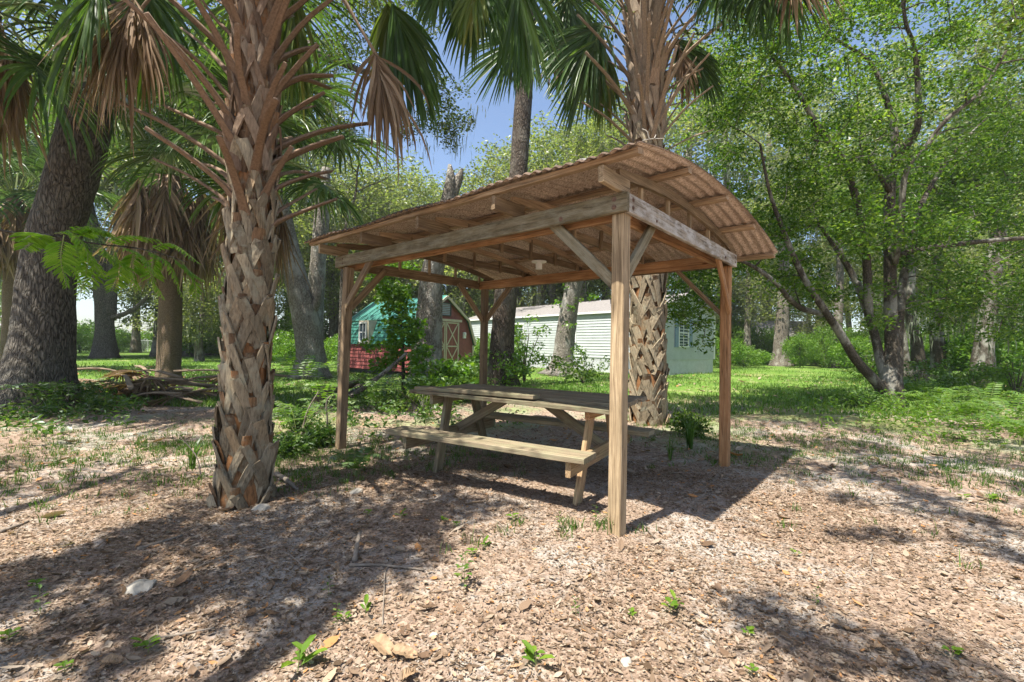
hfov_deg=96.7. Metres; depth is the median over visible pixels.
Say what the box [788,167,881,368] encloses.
oak tree
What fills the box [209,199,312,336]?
woodland tree
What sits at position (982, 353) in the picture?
oak tree
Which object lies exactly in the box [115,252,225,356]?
woodland tree
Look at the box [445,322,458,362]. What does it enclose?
door
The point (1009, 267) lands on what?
woodland tree
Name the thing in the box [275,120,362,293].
woodland tree
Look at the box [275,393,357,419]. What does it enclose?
fern weed
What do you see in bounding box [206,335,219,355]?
brush bush
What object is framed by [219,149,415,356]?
woodland tree
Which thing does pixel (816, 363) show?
brush bush
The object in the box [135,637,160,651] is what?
weed seedling
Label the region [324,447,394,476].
fern weed
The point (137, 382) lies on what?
fallen frond
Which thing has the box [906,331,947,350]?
brush bush
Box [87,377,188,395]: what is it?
fallen frond
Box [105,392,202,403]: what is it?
fallen frond
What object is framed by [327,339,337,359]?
brush bush
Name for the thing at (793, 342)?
brush bush
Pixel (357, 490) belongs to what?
stone
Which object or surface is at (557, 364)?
shrub
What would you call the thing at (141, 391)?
fallen frond
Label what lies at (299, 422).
shrub
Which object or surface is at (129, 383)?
fallen frond
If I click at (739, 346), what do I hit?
brush bush
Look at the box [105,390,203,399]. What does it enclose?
fallen frond
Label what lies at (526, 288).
woodland tree
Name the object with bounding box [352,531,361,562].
stick
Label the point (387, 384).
fern weed
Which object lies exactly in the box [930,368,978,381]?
fern weed
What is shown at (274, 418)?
fern weed
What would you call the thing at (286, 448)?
shrub
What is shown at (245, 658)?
leaf crumbs
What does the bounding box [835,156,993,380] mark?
oak tree
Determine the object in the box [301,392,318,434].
leafless vine
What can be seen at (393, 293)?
vine bush
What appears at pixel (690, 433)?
strap leaved plant
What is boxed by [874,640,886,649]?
dead leaf
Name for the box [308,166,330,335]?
dead snag
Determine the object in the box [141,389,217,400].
fallen frond
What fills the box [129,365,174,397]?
fallen frond
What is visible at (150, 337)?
brush bush
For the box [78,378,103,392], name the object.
fallen frond
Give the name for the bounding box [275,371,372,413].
fern weed
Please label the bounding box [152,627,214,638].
stick
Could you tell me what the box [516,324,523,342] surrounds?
window
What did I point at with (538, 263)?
lamp holder
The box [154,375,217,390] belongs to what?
fallen frond
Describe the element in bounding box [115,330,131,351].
brush bush
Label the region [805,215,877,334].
woodland tree
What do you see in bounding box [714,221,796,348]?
woodland tree
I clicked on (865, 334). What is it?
brush bush
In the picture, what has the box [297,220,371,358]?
woodland tree
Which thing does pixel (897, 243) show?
laurel tree
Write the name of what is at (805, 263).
woodland tree
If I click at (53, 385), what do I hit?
fern weed
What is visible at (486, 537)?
weed seedling
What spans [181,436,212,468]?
strap leaved plant
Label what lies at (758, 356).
brush bush
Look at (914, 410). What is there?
undergrowth
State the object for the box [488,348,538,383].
shrub
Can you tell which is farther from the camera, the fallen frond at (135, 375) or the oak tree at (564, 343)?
the oak tree at (564, 343)
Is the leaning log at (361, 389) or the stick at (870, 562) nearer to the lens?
the stick at (870, 562)
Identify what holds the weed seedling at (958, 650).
on the ground at (514, 578)
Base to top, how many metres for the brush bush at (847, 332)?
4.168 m
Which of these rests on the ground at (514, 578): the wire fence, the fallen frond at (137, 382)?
the wire fence
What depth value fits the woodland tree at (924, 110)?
53.43 m
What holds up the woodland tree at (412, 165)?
on the ground at (514, 578)
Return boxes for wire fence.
[78,340,151,350]
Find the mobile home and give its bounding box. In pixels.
[469,293,719,375]
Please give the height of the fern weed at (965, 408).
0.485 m
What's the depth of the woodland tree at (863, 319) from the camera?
46.34 m
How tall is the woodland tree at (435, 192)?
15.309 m
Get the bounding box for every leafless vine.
[177,434,201,477]
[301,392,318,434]
[326,396,330,428]
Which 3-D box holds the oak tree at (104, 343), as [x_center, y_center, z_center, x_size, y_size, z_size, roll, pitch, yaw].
[-28.341,-8.536,29.906,28.138,19.338,12.794,1,-1,0]
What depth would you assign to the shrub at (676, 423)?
6.23 m
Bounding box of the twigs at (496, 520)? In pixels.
[0,406,1023,681]
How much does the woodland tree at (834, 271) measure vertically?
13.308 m
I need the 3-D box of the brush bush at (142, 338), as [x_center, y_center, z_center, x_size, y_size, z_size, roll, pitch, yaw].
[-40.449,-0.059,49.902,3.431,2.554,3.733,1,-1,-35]
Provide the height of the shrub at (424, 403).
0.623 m
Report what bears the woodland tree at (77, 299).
on the ground at (514, 578)
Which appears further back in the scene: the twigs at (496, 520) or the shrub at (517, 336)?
the shrub at (517, 336)
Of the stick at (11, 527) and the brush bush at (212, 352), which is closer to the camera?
the stick at (11, 527)
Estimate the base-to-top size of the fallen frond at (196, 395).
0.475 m
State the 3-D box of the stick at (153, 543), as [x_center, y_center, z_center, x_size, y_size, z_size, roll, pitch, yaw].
[-2.069,1.183,2.684,0.024,0.025,0.228,1,-1,29]
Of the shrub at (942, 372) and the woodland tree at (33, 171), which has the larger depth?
the woodland tree at (33, 171)
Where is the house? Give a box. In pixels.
[715,321,814,363]
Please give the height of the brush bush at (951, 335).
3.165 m
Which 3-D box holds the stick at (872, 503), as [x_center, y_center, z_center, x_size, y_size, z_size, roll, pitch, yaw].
[3.079,1.283,3.630,0.516,0.022,0.025,1,-1,-13]
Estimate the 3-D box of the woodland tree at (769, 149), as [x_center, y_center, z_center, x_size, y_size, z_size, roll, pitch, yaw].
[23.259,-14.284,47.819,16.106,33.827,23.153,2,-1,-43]
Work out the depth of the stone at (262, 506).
3.25 m
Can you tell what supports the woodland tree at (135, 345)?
on the ground at (514, 578)
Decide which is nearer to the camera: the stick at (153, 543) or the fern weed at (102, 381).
the stick at (153, 543)
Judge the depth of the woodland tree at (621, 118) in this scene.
35.11 m
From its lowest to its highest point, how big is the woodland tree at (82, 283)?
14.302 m
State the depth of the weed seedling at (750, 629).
1.92 m
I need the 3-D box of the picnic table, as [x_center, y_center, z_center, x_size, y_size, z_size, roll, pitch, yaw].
[0.103,0.877,4.236,2.046,0.851,1.518,1,-1,31]
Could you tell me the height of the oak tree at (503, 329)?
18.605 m
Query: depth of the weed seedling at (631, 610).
2.06 m
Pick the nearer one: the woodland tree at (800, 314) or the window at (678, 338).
the window at (678, 338)
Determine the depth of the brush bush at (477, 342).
26.39 m
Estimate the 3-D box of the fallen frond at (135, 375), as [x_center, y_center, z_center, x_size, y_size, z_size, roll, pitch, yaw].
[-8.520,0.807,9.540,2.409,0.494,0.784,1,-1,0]
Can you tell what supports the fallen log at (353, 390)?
on the ground at (514, 578)
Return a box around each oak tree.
[0,0,413,413]
[7,46,222,358]
[17,0,350,379]
[126,0,485,390]
[408,164,463,387]
[487,6,535,386]
[538,116,628,377]
[568,0,1023,58]
[739,175,823,366]
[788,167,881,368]
[815,157,984,385]
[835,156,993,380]
[913,170,1023,380]
[917,107,1023,387]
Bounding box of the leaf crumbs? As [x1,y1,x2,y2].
[0,459,1023,681]
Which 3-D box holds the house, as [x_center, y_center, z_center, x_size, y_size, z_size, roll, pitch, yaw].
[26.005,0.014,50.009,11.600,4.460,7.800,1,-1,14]
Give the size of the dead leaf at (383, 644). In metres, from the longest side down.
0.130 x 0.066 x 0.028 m
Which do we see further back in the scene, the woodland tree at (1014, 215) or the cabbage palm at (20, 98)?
the woodland tree at (1014, 215)
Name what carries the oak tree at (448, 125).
on the ground at (514, 578)
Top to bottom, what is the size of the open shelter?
2.592 m
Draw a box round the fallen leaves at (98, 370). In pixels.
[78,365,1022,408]
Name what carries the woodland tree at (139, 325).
on the ground at (514, 578)
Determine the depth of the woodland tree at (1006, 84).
38.48 m
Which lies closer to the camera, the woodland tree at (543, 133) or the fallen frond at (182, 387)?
the fallen frond at (182, 387)
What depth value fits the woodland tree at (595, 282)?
34.19 m
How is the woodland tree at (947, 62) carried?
on the ground at (514, 578)
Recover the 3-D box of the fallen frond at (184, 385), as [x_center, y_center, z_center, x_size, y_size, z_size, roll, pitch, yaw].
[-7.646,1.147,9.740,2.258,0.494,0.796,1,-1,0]
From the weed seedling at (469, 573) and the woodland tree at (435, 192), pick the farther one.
the woodland tree at (435, 192)
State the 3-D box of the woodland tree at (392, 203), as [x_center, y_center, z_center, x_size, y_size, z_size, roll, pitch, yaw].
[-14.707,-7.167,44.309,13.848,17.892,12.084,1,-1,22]
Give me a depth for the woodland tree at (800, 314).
45.10 m
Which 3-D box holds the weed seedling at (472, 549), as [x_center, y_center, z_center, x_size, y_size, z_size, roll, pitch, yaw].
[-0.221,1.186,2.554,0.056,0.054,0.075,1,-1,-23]
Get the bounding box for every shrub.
[19,377,116,407]
[273,428,317,458]
[277,403,320,432]
[298,421,335,448]
[350,389,408,413]
[387,383,461,418]
[431,363,493,384]
[465,343,492,369]
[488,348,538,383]
[514,314,554,381]
[546,346,609,383]
[661,408,716,437]
[821,385,892,410]
[839,347,878,381]
[874,359,973,396]
[932,359,1023,397]
[961,346,1023,403]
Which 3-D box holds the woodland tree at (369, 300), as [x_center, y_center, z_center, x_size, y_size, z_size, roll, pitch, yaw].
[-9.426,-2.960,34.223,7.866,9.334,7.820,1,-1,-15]
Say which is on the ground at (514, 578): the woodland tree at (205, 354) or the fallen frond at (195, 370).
the woodland tree at (205, 354)
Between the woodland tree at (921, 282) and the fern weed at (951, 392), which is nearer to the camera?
the fern weed at (951, 392)
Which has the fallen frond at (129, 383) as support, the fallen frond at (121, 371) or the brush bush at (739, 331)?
the fallen frond at (121, 371)
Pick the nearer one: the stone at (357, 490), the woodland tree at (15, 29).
the stone at (357, 490)
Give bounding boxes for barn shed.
[349,295,475,375]
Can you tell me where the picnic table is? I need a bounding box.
[385,384,654,505]
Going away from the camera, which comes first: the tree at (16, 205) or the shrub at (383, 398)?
the shrub at (383, 398)
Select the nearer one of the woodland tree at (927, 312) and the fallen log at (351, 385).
the fallen log at (351, 385)
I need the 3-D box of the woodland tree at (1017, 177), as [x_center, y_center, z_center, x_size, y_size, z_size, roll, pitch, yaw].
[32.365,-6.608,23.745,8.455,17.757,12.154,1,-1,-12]
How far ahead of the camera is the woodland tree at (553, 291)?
32.68 m
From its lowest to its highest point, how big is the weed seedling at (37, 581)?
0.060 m
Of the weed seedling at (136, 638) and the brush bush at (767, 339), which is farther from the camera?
the brush bush at (767, 339)
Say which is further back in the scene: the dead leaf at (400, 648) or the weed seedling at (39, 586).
the weed seedling at (39, 586)
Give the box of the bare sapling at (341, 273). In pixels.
[337,147,392,382]
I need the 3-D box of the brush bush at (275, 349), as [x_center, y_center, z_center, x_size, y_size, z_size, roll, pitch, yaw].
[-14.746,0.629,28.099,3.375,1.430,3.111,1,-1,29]
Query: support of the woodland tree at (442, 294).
on the ground at (514, 578)
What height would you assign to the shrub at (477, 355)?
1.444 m
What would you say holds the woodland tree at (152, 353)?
on the ground at (514, 578)
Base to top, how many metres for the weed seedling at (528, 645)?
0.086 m
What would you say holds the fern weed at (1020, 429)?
on the ground at (514, 578)
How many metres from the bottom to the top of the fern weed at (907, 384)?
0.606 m
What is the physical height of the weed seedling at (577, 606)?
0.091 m
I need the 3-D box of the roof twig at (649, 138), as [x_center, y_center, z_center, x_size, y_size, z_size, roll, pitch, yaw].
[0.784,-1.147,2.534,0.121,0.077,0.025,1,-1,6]
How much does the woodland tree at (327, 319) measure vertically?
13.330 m
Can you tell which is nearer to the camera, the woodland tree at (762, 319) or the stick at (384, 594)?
the stick at (384, 594)
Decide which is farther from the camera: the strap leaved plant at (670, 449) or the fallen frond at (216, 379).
the fallen frond at (216, 379)
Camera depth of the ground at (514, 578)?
2.66 m
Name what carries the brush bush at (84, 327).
on the ground at (514, 578)
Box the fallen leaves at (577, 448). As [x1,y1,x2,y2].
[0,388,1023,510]
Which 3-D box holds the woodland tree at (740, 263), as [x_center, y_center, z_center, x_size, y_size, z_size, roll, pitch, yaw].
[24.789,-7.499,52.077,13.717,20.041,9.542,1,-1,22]
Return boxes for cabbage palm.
[0,0,186,180]
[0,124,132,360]
[25,28,314,377]
[38,0,566,510]
[72,0,405,295]
[458,0,850,425]
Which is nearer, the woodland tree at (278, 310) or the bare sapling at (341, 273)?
the bare sapling at (341, 273)
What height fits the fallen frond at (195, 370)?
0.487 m
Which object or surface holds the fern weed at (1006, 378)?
on the ground at (514, 578)
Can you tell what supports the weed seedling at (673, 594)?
on the ground at (514, 578)
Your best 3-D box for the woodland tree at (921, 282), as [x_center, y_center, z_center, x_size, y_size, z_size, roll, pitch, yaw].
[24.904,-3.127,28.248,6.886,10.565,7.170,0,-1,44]
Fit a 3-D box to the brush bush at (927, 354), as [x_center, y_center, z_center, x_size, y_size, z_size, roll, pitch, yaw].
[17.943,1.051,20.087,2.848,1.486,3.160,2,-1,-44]
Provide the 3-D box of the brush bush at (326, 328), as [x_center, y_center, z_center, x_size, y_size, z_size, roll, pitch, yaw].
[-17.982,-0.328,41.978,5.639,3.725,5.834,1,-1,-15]
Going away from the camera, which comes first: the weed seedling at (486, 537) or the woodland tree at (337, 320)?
the weed seedling at (486, 537)
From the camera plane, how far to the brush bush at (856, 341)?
28.08 m
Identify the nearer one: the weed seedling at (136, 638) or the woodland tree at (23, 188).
the weed seedling at (136, 638)
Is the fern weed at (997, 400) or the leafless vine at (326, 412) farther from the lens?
the fern weed at (997, 400)
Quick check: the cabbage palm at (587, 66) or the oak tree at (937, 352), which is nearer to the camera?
the cabbage palm at (587, 66)
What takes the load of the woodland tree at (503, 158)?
on the ground at (514, 578)
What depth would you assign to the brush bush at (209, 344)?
35.42 m
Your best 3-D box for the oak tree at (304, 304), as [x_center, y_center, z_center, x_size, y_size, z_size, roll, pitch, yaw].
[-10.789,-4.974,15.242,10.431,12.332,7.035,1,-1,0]
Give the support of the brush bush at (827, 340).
on the ground at (514, 578)
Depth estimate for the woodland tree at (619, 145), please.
30.82 m
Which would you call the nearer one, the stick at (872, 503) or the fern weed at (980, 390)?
the stick at (872, 503)
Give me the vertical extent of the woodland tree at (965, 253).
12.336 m
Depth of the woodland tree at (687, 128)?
41.57 m
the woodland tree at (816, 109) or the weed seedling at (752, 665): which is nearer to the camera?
the weed seedling at (752, 665)
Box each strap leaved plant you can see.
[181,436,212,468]
[664,437,676,460]
[677,417,701,448]
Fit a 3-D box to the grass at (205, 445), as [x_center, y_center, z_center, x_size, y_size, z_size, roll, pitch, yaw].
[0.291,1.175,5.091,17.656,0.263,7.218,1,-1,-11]
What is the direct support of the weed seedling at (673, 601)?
on the ground at (514, 578)
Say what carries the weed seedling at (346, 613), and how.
on the ground at (514, 578)
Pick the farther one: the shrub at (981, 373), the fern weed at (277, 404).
the shrub at (981, 373)
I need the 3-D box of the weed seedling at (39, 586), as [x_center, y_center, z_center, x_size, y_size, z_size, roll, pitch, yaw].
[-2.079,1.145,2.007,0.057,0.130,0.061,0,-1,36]
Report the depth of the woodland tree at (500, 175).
33.56 m
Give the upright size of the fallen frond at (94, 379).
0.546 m
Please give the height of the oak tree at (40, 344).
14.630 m
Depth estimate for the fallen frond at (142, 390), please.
9.22 m
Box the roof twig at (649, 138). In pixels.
[642,129,663,140]
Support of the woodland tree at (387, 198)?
on the ground at (514, 578)
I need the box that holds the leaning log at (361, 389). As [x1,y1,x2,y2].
[350,352,407,399]
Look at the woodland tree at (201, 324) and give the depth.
26.45 m
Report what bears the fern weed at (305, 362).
on the ground at (514, 578)
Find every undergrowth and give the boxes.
[0,383,525,439]
[761,372,1023,447]
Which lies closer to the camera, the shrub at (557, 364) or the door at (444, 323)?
the shrub at (557, 364)
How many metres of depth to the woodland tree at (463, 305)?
35.21 m
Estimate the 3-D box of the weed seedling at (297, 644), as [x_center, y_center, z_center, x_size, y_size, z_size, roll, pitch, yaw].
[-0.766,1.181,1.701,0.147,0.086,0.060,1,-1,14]
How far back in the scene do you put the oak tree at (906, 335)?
16.78 m
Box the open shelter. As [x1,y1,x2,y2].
[303,141,777,536]
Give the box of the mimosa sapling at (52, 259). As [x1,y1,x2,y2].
[0,226,204,299]
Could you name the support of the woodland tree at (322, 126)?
on the ground at (514, 578)
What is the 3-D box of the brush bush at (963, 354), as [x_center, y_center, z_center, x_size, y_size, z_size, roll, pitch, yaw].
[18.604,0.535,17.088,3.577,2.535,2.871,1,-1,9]
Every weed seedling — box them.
[0,627,20,641]
[27,578,45,587]
[32,584,50,611]
[53,659,74,670]
[130,635,157,646]
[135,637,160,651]
[281,634,319,671]
[291,641,327,665]
[333,603,343,624]
[336,611,350,618]
[360,594,371,610]
[454,553,473,587]
[455,551,468,582]
[466,547,476,553]
[481,535,489,545]
[521,640,554,662]
[525,645,544,659]
[571,596,579,612]
[628,607,636,615]
[661,597,678,611]
[670,589,683,608]
[741,626,754,633]
[744,663,758,672]
[941,645,964,656]
[985,493,996,498]
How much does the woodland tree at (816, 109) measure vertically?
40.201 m
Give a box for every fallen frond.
[77,367,158,386]
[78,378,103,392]
[81,379,118,397]
[85,380,157,398]
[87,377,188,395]
[95,372,138,389]
[102,369,182,381]
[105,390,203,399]
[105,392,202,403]
[107,391,182,402]
[108,380,210,392]
[110,382,215,390]
[120,389,168,398]
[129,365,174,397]
[137,387,217,406]
[139,380,217,388]
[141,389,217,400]
[143,386,193,397]
[144,385,202,400]
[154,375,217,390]
[167,384,211,387]
[173,369,218,371]
[197,374,287,388]
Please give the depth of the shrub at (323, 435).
5.18 m
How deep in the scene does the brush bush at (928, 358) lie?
18.29 m
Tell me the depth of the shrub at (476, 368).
9.80 m
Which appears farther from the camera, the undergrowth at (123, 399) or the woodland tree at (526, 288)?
the woodland tree at (526, 288)
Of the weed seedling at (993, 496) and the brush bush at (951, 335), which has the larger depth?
the brush bush at (951, 335)
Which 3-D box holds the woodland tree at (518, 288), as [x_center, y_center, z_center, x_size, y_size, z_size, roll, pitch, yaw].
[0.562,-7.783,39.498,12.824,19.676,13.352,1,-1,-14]
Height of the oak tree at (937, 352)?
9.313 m
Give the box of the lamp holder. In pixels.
[531,260,545,269]
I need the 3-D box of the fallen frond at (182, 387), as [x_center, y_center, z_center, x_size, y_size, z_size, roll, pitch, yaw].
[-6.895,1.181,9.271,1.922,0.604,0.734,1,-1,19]
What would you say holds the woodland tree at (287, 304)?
on the ground at (514, 578)
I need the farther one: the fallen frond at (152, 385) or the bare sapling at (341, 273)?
the bare sapling at (341, 273)
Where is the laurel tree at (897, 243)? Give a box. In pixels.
[665,0,1023,409]
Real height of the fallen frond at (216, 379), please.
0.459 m
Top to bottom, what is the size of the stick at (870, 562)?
0.017 m
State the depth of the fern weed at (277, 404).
5.68 m
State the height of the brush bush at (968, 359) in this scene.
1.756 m
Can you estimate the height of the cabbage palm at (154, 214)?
10.285 m
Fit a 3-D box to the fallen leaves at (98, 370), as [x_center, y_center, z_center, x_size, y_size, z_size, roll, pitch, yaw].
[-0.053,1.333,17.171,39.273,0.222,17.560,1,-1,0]
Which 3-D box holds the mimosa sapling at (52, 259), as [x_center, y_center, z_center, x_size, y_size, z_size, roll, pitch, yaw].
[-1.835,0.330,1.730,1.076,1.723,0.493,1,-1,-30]
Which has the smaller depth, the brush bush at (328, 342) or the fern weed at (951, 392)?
the fern weed at (951, 392)
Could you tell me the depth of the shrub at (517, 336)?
15.24 m
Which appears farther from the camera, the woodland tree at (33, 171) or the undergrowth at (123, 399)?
the woodland tree at (33, 171)
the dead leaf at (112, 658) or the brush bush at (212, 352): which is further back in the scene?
the brush bush at (212, 352)
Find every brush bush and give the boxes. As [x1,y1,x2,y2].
[76,331,93,352]
[77,318,128,348]
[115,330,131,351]
[141,329,152,350]
[143,326,153,347]
[182,319,221,354]
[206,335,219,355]
[272,329,295,364]
[272,342,288,360]
[275,308,326,344]
[287,321,328,347]
[324,334,337,364]
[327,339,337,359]
[474,333,523,363]
[713,336,746,367]
[715,313,758,352]
[715,345,774,367]
[751,325,774,354]
[780,332,821,367]
[794,343,829,365]
[797,323,860,341]
[804,324,840,367]
[823,335,883,371]
[845,322,883,342]
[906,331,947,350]
[909,350,959,367]
[910,349,1009,375]
[923,320,975,348]
[927,347,1023,383]
[941,323,1023,384]
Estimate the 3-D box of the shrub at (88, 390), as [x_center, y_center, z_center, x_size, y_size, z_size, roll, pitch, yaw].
[-7.564,0.904,7.734,1.211,0.627,1.140,1,-1,0]
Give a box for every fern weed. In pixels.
[0,382,90,410]
[79,377,122,387]
[271,355,338,390]
[272,407,302,434]
[273,394,356,434]
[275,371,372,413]
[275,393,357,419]
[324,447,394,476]
[336,373,429,408]
[888,388,995,413]
[903,376,950,392]
[908,395,990,424]
[918,383,1023,412]
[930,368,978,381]
[930,413,1023,440]
[931,372,1023,390]
[942,396,1023,419]
[958,411,1023,445]
[963,368,1023,390]
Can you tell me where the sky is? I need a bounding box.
[0,0,1023,342]
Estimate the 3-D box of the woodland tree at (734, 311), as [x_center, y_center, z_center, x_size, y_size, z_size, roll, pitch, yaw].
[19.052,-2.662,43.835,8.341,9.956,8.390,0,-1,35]
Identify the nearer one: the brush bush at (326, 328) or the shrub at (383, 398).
the shrub at (383, 398)
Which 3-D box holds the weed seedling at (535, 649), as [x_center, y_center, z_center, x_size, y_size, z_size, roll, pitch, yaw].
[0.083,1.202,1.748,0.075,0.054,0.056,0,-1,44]
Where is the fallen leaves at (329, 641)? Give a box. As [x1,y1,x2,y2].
[0,450,1023,681]
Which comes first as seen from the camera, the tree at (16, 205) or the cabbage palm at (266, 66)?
the cabbage palm at (266, 66)
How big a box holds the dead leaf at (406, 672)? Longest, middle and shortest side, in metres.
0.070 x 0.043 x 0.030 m
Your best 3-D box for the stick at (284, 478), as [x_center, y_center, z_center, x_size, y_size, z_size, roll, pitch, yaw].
[-1.913,1.191,3.877,0.470,0.072,0.050,0,-1,42]
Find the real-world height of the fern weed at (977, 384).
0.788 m
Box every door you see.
[442,322,445,361]
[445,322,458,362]
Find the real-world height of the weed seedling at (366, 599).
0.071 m
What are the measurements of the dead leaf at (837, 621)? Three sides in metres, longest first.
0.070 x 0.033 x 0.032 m
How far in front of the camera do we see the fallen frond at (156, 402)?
8.58 m
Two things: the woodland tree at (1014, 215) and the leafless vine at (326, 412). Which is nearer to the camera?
the leafless vine at (326, 412)
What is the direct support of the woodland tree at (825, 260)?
on the ground at (514, 578)
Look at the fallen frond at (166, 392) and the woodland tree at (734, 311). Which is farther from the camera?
the woodland tree at (734, 311)
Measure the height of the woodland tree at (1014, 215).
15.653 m
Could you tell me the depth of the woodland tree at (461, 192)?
41.50 m
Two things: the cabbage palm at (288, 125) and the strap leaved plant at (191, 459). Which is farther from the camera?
the cabbage palm at (288, 125)
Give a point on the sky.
(496, 121)
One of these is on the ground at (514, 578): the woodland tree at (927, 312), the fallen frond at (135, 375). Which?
the woodland tree at (927, 312)
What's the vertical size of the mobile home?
3.980 m
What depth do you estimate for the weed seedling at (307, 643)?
1.70 m
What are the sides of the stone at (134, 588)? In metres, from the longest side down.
0.132 x 0.127 x 0.058 m
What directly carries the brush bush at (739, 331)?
on the ground at (514, 578)
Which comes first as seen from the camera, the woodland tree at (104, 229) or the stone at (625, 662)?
the stone at (625, 662)
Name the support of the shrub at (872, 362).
on the ground at (514, 578)
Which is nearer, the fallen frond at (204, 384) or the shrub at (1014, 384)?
the fallen frond at (204, 384)
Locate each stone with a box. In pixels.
[125,579,156,595]
[251,503,270,511]
[349,488,362,494]
[620,657,631,667]
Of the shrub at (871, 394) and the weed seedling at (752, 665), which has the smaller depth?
the weed seedling at (752, 665)
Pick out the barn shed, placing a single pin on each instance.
(458, 337)
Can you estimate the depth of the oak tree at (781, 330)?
35.60 m
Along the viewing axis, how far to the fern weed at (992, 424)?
6.04 m
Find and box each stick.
[0,520,28,532]
[137,534,182,549]
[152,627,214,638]
[274,471,298,489]
[349,563,424,570]
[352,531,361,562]
[382,566,399,624]
[869,553,876,570]
[871,499,922,504]
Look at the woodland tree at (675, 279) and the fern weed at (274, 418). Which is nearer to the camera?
the fern weed at (274, 418)
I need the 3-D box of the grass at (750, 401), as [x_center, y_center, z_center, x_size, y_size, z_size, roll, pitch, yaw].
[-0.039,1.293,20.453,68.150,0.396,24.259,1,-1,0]
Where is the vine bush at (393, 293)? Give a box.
[355,261,479,405]
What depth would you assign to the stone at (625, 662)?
1.72 m
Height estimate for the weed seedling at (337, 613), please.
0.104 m
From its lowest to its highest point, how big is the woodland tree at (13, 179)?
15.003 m
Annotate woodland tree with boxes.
[0,1,148,228]
[0,36,102,220]
[0,149,152,304]
[0,154,120,274]
[0,172,37,203]
[0,278,88,322]
[51,51,216,356]
[77,273,91,295]
[86,202,150,352]
[102,51,383,229]
[111,7,307,355]
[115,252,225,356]
[115,277,216,336]
[141,267,224,361]
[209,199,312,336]
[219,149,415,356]
[274,268,330,331]
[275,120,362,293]
[283,250,369,330]
[294,167,391,336]
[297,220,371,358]
[303,147,460,302]
[329,178,418,304]
[331,244,421,319]
[363,182,482,289]
[367,156,451,297]
[404,279,468,307]
[411,158,509,311]
[413,259,516,317]
[417,159,521,314]
[455,132,559,307]
[460,107,581,305]
[492,280,607,306]
[505,100,627,301]
[506,118,604,296]
[522,285,559,306]
[538,78,683,299]
[586,279,676,300]
[618,19,786,291]
[664,42,869,306]
[666,271,735,294]
[669,189,777,312]
[669,270,757,338]
[695,51,888,319]
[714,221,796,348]
[732,260,814,320]
[737,46,925,325]
[758,235,858,319]
[770,231,827,319]
[789,286,858,363]
[792,230,967,341]
[803,29,1018,258]
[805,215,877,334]
[815,0,1023,233]
[829,252,924,339]
[851,227,982,337]
[904,252,1003,339]
[909,0,1023,212]
[914,197,1023,333]
[924,228,1023,347]
[925,133,1023,273]
[981,97,1023,250]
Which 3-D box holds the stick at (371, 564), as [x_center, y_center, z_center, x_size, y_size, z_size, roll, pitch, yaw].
[-0.659,1.194,2.412,0.412,0.023,0.045,1,-1,7]
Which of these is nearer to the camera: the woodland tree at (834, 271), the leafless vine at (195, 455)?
the leafless vine at (195, 455)
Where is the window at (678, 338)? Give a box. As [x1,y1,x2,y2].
[675,318,692,347]
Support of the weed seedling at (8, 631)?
on the ground at (514, 578)
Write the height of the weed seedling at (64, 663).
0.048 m
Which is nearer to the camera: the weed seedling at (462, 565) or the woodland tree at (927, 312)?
the weed seedling at (462, 565)
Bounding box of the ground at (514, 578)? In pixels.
[0,344,1023,681]
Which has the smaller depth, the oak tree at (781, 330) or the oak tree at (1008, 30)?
the oak tree at (1008, 30)
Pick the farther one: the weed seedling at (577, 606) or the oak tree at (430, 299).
the oak tree at (430, 299)
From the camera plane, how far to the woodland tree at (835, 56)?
59.11 m
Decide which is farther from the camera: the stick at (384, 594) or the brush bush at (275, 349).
the brush bush at (275, 349)
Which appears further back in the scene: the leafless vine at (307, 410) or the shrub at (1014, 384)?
the shrub at (1014, 384)
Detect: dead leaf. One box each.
[99,653,123,663]
[370,633,393,655]
[390,642,417,658]
[402,667,417,679]
[830,618,849,630]
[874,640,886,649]
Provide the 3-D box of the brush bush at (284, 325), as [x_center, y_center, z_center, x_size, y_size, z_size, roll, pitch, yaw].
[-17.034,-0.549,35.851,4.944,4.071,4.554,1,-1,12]
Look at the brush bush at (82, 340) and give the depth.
39.98 m
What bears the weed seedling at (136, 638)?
on the ground at (514, 578)
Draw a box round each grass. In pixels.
[0,412,1023,568]
[76,355,989,418]
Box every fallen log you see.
[311,377,366,403]
[348,378,372,399]
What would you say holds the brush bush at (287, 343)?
on the ground at (514, 578)

